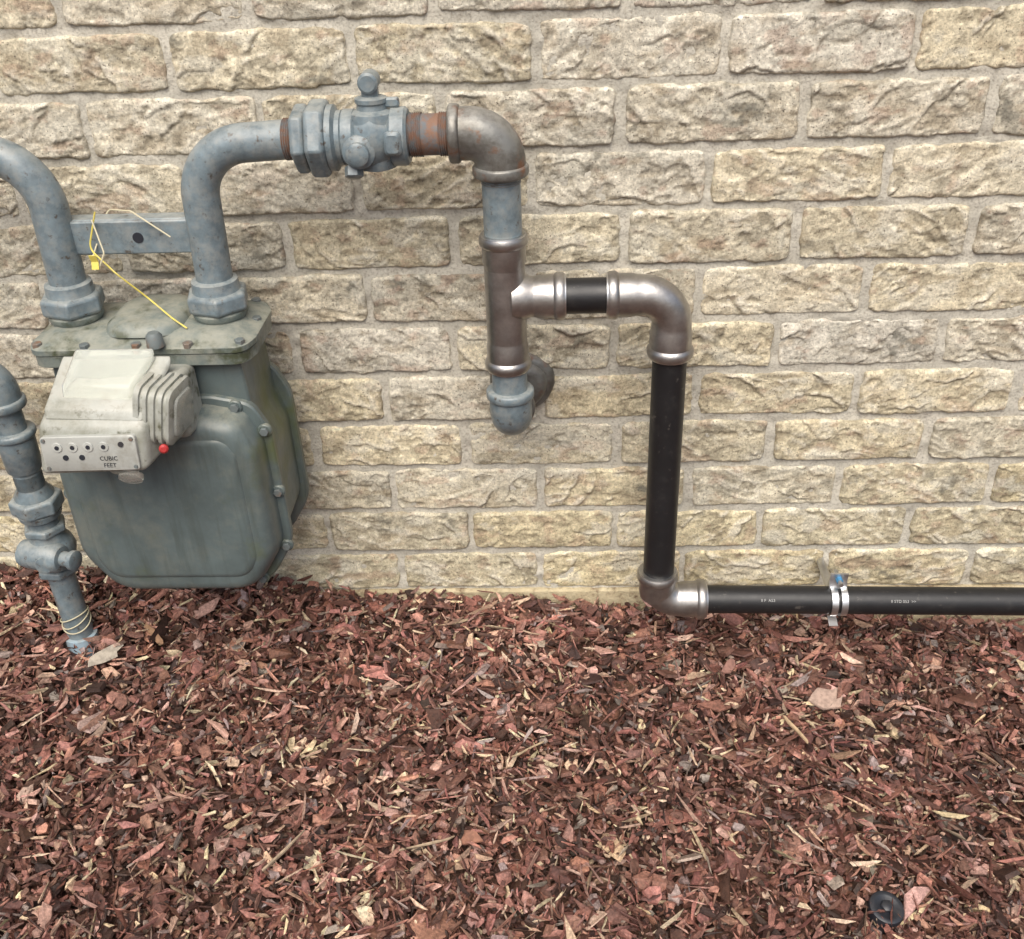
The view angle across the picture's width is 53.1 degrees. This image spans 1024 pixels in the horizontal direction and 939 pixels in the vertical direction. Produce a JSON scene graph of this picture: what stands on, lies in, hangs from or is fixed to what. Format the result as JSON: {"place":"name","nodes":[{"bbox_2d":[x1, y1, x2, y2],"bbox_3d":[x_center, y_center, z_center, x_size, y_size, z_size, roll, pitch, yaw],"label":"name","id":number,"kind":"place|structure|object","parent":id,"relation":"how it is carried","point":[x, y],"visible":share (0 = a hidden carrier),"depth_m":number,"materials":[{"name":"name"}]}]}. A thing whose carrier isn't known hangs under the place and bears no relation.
{"place":"outdoors","nodes":[
{"label":"outdoors","id":0,"kind":"place"},
{"bbox_2d":[0,562,1023,938],"bbox_3d":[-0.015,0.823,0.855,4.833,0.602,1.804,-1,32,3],"label":"mulch","id":1,"kind":"object","parent":0,"point":[800,840],"visible":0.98,"depth_m":1.32,"materials":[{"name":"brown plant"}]},
{"bbox_2d":[0,364,99,662],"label":"gas riser","id":2,"kind":"object","parent":1,"relation":"in","point":[46,548],"visible":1,"depth_m":1.31,"materials":[{"name":"paint"}]},
{"bbox_2d":[88,644,122,666],"bbox_3d":[-0.555,0.254,1.399,0.056,0.014,0.015,-29,41,-36],"label":"dry leaf","id":3,"kind":"object","parent":1,"relation":"on","point":[106,654],"visible":1,"depth_m":1.40,"materials":[{"name":"beige plant"}]},
{"bbox_2d":[145,623,162,644],"bbox_3d":[-0.500,0.230,1.430,0.009,0.007,0.057,-26,39,-32],"label":"dry leaf","id":4,"kind":"object","parent":1,"relation":"on","point":[151,630],"visible":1,"depth_m":1.43,"materials":[{"name":"brown plant"}]},
{"bbox_2d":[262,830,304,871],"bbox_3d":[-0.271,0.454,1.219,0.004,0.008,0.069,18,37,29],"label":"wood stick","id":5,"kind":"object","parent":1,"relation":"on","point":[280,854],"visible":1,"depth_m":1.22,"materials":[{"name":"beige wood"}]},
{"bbox_2d":[420,675,432,685],"bbox_3d":[-0.118,0.293,1.406,0.018,0.011,0.027,-13,33,-16],"label":"bark chip","id":6,"kind":"object","parent":1,"relation":"on","point":[424,678],"visible":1,"depth_m":1.41,"materials":[{"name":"brown wood"}]},
{"bbox_2d":[399,836,454,850],"bbox_3d":[-0.102,0.450,1.230,0.069,0.006,0.003,-10,33,-12],"label":"wood stick","id":7,"kind":"object","parent":1,"relation":"on","point":[430,843],"visible":1,"depth_m":1.23,"materials":[{"name":"wood"}]},
{"bbox_2d":[457,830,482,844],"bbox_3d":[-0.051,0.447,1.245,0.031,0.010,0.018,-6,32,-5],"label":"bark chip","id":8,"kind":"object","parent":1,"relation":"on","point":[472,836],"visible":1,"depth_m":1.24,"materials":[{"name":"brown wood"}]},
{"bbox_2d":[0,0,1023,589],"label":"bricks","id":9,"kind":"object","parent":1,"relation":"on","point":[792,42],"visible":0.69,"depth_m":1.25,"materials":[{"name":"beige brick"}]},
{"bbox_2d":[0,0,1023,589],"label":"mortar joints","id":10,"kind":"object","parent":9,"relation":"attached to","point":[532,20],"visible":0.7,"depth_m":1.24,"materials":[{"name":"beige concrete"}]},
{"bbox_2d":[511,741,543,757],"bbox_3d":[0.020,0.362,1.324,0.051,0.006,0.003,-20,36,-26],"label":"wood stick","id":11,"kind":"object","parent":1,"relation":"on","point":[523,751],"visible":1,"depth_m":1.32,"materials":[{"name":"beige wood"}]},
{"bbox_2d":[284,584,1023,633],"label":"footing","id":12,"kind":"object","parent":1,"relation":"on","point":[619,595],"visible":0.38,"depth_m":1.52,"materials":[{"name":"beige concrete"}]},
{"bbox_2d":[721,658,735,673],"bbox_3d":[0.305,0.277,1.439,0.013,0.009,0.033,17,37,28],"label":"bark chip","id":13,"kind":"object","parent":1,"relation":"on","point":[730,664],"visible":1,"depth_m":1.44,"materials":[{"name":"wood"}]},
{"bbox_2d":[783,715,807,743],"bbox_3d":[0.378,0.346,1.364,0.006,0.007,0.052,-14,34,-19],"label":"wood stick","id":14,"kind":"object","parent":1,"relation":"on","point":[795,728],"visible":1,"depth_m":1.36,"materials":[{"name":"beige wood"}]},
{"bbox_2d":[808,687,841,710],"bbox_3d":[0.428,0.315,1.403,0.049,0.014,0.037,-1,32,3],"label":"bark chip","id":15,"kind":"object","parent":1,"relation":"on","point":[823,699],"visible":1,"depth_m":1.40,"materials":[{"name":"wood"}]},
{"bbox_2d":[863,891,903,933],"bbox_3d":[0.440,0.526,1.214,0.044,0.044,0.045,-1,32,3],"label":"plastic cap","id":16,"kind":"object","parent":1,"relation":"on","point":[882,900],"visible":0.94,"depth_m":1.20,"materials":[{"name":"black plastic"}]},
{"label":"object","id":17,"kind":"object","parent":1,"relation":"on","visible":0},
{"bbox_2d":[280,69,1023,619],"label":"gas pipework","id":18,"kind":"object","parent":17,"relation":"attached to","point":[374,131],"visible":1,"depth_m":1.16,"materials":[{"name":"metal"}]},
{"bbox_2d":[0,119,308,588],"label":"gas meter","id":19,"kind":"object","parent":18,"relation":"attached to","point":[172,452],"visible":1,"depth_m":1.16,"materials":[{"name":"metal"}]},
{"bbox_2d":[62,349,153,398],"bbox_3d":[-0.436,-0.102,1.106,0.094,0.040,0.047,-1,32,3],"label":"cover window","id":20,"kind":"structure","parent":19,"relation":"in","point":[91,373],"depth_m":1.10,"materials":[{"name":"white"}]},
{"bbox_2d":[118,470,143,483],"bbox_3d":[-0.418,0.008,1.125,0.026,0.025,0.019,-1,32,3],"label":"drive window","id":21,"kind":"structure","parent":19,"relation":"in","point":[132,476],"depth_m":1.12,"materials":[{"name":"white"}]},
{"bbox_2d":[816,557,848,625],"bbox_3d":[0.443,0.156,1.424,0.024,0.079,0.118,-1,32,3],"label":"pipe clamp","id":22,"kind":"object","parent":18,"relation":"attached to","point":[836,580],"visible":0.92,"depth_m":1.38,"materials":[{"name":"metal"}]}
]}

